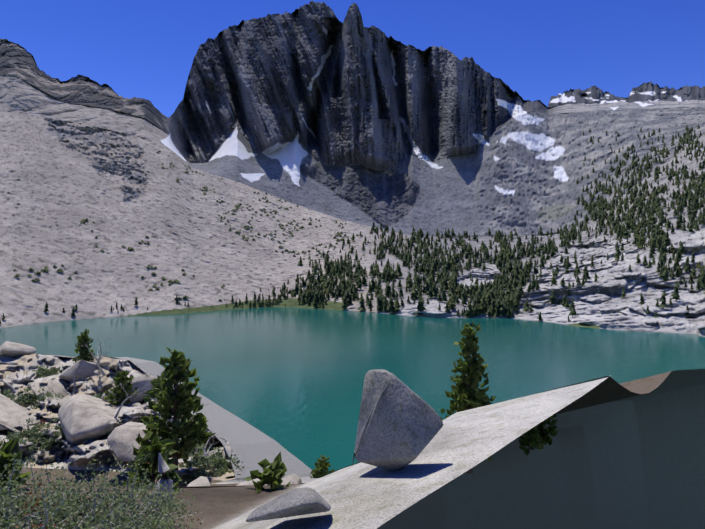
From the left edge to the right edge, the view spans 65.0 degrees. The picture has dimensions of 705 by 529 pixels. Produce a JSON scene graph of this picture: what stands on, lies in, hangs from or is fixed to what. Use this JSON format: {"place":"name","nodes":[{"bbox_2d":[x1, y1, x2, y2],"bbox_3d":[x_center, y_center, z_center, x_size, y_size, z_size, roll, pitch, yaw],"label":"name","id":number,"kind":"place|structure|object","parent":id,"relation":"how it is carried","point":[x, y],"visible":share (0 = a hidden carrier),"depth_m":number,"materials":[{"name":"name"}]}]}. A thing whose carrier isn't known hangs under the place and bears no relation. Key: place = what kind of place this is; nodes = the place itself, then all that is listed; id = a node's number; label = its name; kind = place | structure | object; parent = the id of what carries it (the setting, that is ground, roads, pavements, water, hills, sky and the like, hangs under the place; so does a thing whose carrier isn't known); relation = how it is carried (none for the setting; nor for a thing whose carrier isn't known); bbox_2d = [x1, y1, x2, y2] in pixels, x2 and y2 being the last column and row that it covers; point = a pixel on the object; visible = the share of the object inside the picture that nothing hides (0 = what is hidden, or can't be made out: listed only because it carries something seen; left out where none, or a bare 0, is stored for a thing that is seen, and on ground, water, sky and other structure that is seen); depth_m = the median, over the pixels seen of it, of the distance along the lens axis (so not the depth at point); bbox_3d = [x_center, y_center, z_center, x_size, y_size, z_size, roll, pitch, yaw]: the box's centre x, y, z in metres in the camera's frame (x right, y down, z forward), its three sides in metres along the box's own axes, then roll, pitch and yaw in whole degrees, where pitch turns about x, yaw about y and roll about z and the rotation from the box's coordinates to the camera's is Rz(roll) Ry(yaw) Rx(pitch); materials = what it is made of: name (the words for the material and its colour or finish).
{"place":"outdoors","nodes":[
{"label":"outdoors","id":0,"kind":"place"},
{"bbox_2d":[0,1,704,528],"bbox_3d":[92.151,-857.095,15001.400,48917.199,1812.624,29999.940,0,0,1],"label":"mountain terrain","id":1,"kind":"structure","parent":0,"point":[324,115],"depth_m":689.55,"materials":[{"name":"stone"}]},
{"bbox_2d":[0,341,35,357],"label":"boulder","id":2,"kind":"object","parent":1,"relation":"on","point":[9,349],"visible":0.88,"depth_m":32.29,"materials":[{"name":"stone"}]},
{"bbox_2d":[0,436,41,489],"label":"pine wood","id":3,"kind":"object","parent":1,"relation":"on","point":[8,448],"visible":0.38,"depth_m":6.88,"materials":[{"name":"green plant"}]},
{"bbox_2d":[0,394,42,432],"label":"boulder","id":4,"kind":"object","parent":1,"relation":"on","point":[12,412],"visible":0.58,"depth_m":22.96,"materials":[{"name":"stone"}]},
{"bbox_2d":[27,379,69,397],"bbox_3d":[-14.672,6.064,26.476,1.917,0.814,2.969,11,-4,-8],"label":"boulder","id":5,"kind":"object","parent":1,"relation":"on","point":[54,385],"visible":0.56,"depth_m":26.52,"materials":[{"name":"stone"}]},
{"bbox_2d":[59,354,98,381],"bbox_3d":[-13.659,5.370,28.271,2.391,1.545,1.739,4,-11,-18],"label":"boulder","id":6,"kind":"object","parent":1,"relation":"on","point":[83,369],"visible":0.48,"depth_m":27.80,"materials":[{"name":"stone"}]},
{"bbox_2d":[72,329,94,362],"bbox_3d":[-14.226,4.556,29.382,1.012,2.359,1.255,0,0,24],"label":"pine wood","id":7,"kind":"object","parent":1,"relation":"on","point":[84,339],"visible":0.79,"depth_m":29.20,"materials":[{"name":"green plant"}]},
{"bbox_2d":[58,394,123,444],"bbox_3d":[-9.895,5.905,21.497,2.476,1.511,4.473,0,0,-34],"label":"boulder","id":8,"kind":"object","parent":1,"relation":"on","point":[82,418],"visible":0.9,"depth_m":20.04,"materials":[{"name":"stone"}]},
{"bbox_2d":[0,446,203,528],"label":"shrubs","id":9,"kind":"object","parent":1,"relation":"on","point":[41,517],"visible":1,"depth_m":5.21,"materials":[{"name":"green plant"}]},
{"bbox_2d":[0,339,217,509],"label":"dead branches","id":10,"kind":"object","parent":1,"relation":"on","point":[163,469],"visible":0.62,"depth_m":15.92,"materials":[{"name":"grey wood"}]},
{"bbox_2d":[104,370,138,405],"bbox_3d":[-9.320,4.991,22.212,1.270,1.540,1.067,0,0,-41],"label":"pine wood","id":11,"kind":"object","parent":1,"relation":"on","point":[119,378],"visible":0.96,"depth_m":22.22,"materials":[{"name":"green plant"}]},
{"bbox_2d":[0,365,244,484],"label":"shrubs","id":12,"kind":"object","parent":1,"relation":"on","point":[219,462],"visible":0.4,"depth_m":20.26,"materials":[{"name":"green plant"}]},
{"bbox_2d":[101,372,156,403],"bbox_3d":[-9.067,5.200,23.129,2.634,1.373,1.036,0,0,-28],"label":"boulder","id":13,"kind":"object","parent":1,"relation":"on","point":[143,383],"visible":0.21,"depth_m":22.87,"materials":[{"name":"stone"}]},
{"bbox_2d":[105,422,160,468],"bbox_3d":[-6.638,5.558,16.466,2.259,0.880,2.842,10,8,8],"label":"boulder","id":14,"kind":"object","parent":1,"relation":"on","point":[121,441],"visible":0.56,"depth_m":16.62,"materials":[{"name":"stone"}]},
{"bbox_2d":[122,431,181,490],"bbox_3d":[-3.037,3.340,8.294,0.995,1.619,1.114,0,0,-26],"label":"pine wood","id":15,"kind":"object","parent":1,"relation":"on","point":[155,448],"visible":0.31,"depth_m":8.32,"materials":[{"name":"green plant"}]},
{"bbox_2d":[135,347,214,469],"bbox_3d":[-4.452,3.661,14.034,2.038,3.176,1.696,0,0,1],"label":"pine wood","id":16,"kind":"object","parent":1,"relation":"on","point":[176,401],"visible":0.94,"depth_m":13.78,"materials":[{"name":"green plant"}]},
{"bbox_2d":[13,149,358,300],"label":"slope shrubs","id":17,"kind":"object","parent":1,"relation":"on","point":[130,248],"visible":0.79,"depth_m":737.22,"materials":[{"name":"green plant"}]},
{"bbox_2d":[187,476,210,486],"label":"rock","id":18,"kind":"object","parent":1,"relation":"on","point":[201,481],"visible":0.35,"depth_m":10.19,"materials":[{"name":"stone"}]},
{"bbox_2d":[202,445,231,458],"bbox_3d":[-4.024,5.672,16.321,0.765,0.442,0.974,0,0,7],"label":"rock","id":19,"kind":"object","parent":1,"relation":"on","point":[228,447],"visible":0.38,"depth_m":16.32,"materials":[{"name":"stone"}]},
{"bbox_2d":[236,478,266,485],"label":"rock","id":20,"kind":"object","parent":1,"relation":"on","point":[248,483],"visible":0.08,"depth_m":9.82,"materials":[{"name":"stone"}]},
{"bbox_2d":[243,451,289,493],"bbox_3d":[-1.288,3.609,8.743,0.786,1.260,0.893,0,0,-26],"label":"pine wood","id":21,"kind":"object","parent":1,"relation":"on","point":[272,475],"visible":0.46,"depth_m":8.72,"materials":[{"name":"green plant"}]},
{"bbox_2d":[246,487,330,521],"bbox_3d":[-0.404,1.642,3.737,0.551,0.274,0.334,0,0,19],"label":"boulder","id":22,"kind":"object","parent":1,"relation":"on","point":[300,501],"visible":1,"depth_m":3.62,"materials":[{"name":"stone"}]},
{"bbox_2d":[281,474,301,484],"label":"rock","id":23,"kind":"object","parent":1,"relation":"on","point":[293,479],"visible":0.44,"depth_m":9.53,"materials":[{"name":"stone"}]},
{"bbox_2d":[309,454,334,477],"bbox_3d":[-1.345,9.036,23.819,1.081,1.748,1.491,0,0,-27],"label":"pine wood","id":24,"kind":"object","parent":1,"relation":"on","point":[320,471],"visible":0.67,"depth_m":23.66,"materials":[{"name":"green plant"}]},
{"bbox_2d":[0,124,704,323],"bbox_3d":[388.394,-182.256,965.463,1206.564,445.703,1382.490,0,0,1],"label":"forest trees","id":25,"kind":"object","parent":1,"relation":"on","point":[492,298],"visible":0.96,"depth_m":600.38,"materials":[{"name":"green plant"}]},
{"bbox_2d":[352,369,442,470],"bbox_3d":[0.346,1.330,4.692,0.834,0.847,0.422,-1,-10,42],"label":"boulder","id":26,"kind":"object","parent":1,"relation":"on","point":[400,424],"visible":0.98,"depth_m":4.50,"materials":[{"name":"stone"}]},
{"bbox_2d":[440,320,495,473],"bbox_3d":[5.520,6.339,26.650,3.571,7.315,2.957,0,0,43],"label":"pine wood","id":27,"kind":"object","parent":1,"relation":"on","point":[468,391],"visible":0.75,"depth_m":26.32,"materials":[{"name":"green plant"}]},
{"bbox_2d":[518,425,543,455],"bbox_3d":[4.690,4.505,14.630,0.718,1.017,0.724,0,0,1],"label":"shrub","id":28,"kind":"object","parent":1,"relation":"on","point":[529,440],"visible":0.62,"depth_m":14.53,"materials":[{"name":"green plant"}]},
{"bbox_2d":[536,415,557,448],"bbox_3d":[5.103,4.258,15.098,0.976,1.500,0.975,0,0,14],"label":"shrub","id":29,"kind":"object","parent":1,"relation":"on","point":[545,436],"visible":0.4,"depth_m":14.96,"materials":[{"name":"green plant"}]},
{"bbox_2d":[0,307,704,473],"bbox_3d":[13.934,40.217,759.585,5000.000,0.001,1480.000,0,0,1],"label":"lake water","id":30,"kind":"structure","parent":0,"point":[290,380],"depth_m":247.30,"materials":[{"name":"teal liquid"}]},
{"bbox_2d":[0,0,704,116],"label":"sky","id":31,"kind":"structure","parent":0,"point":[145,49],"materials":[{"name":"blue"}]}
]}

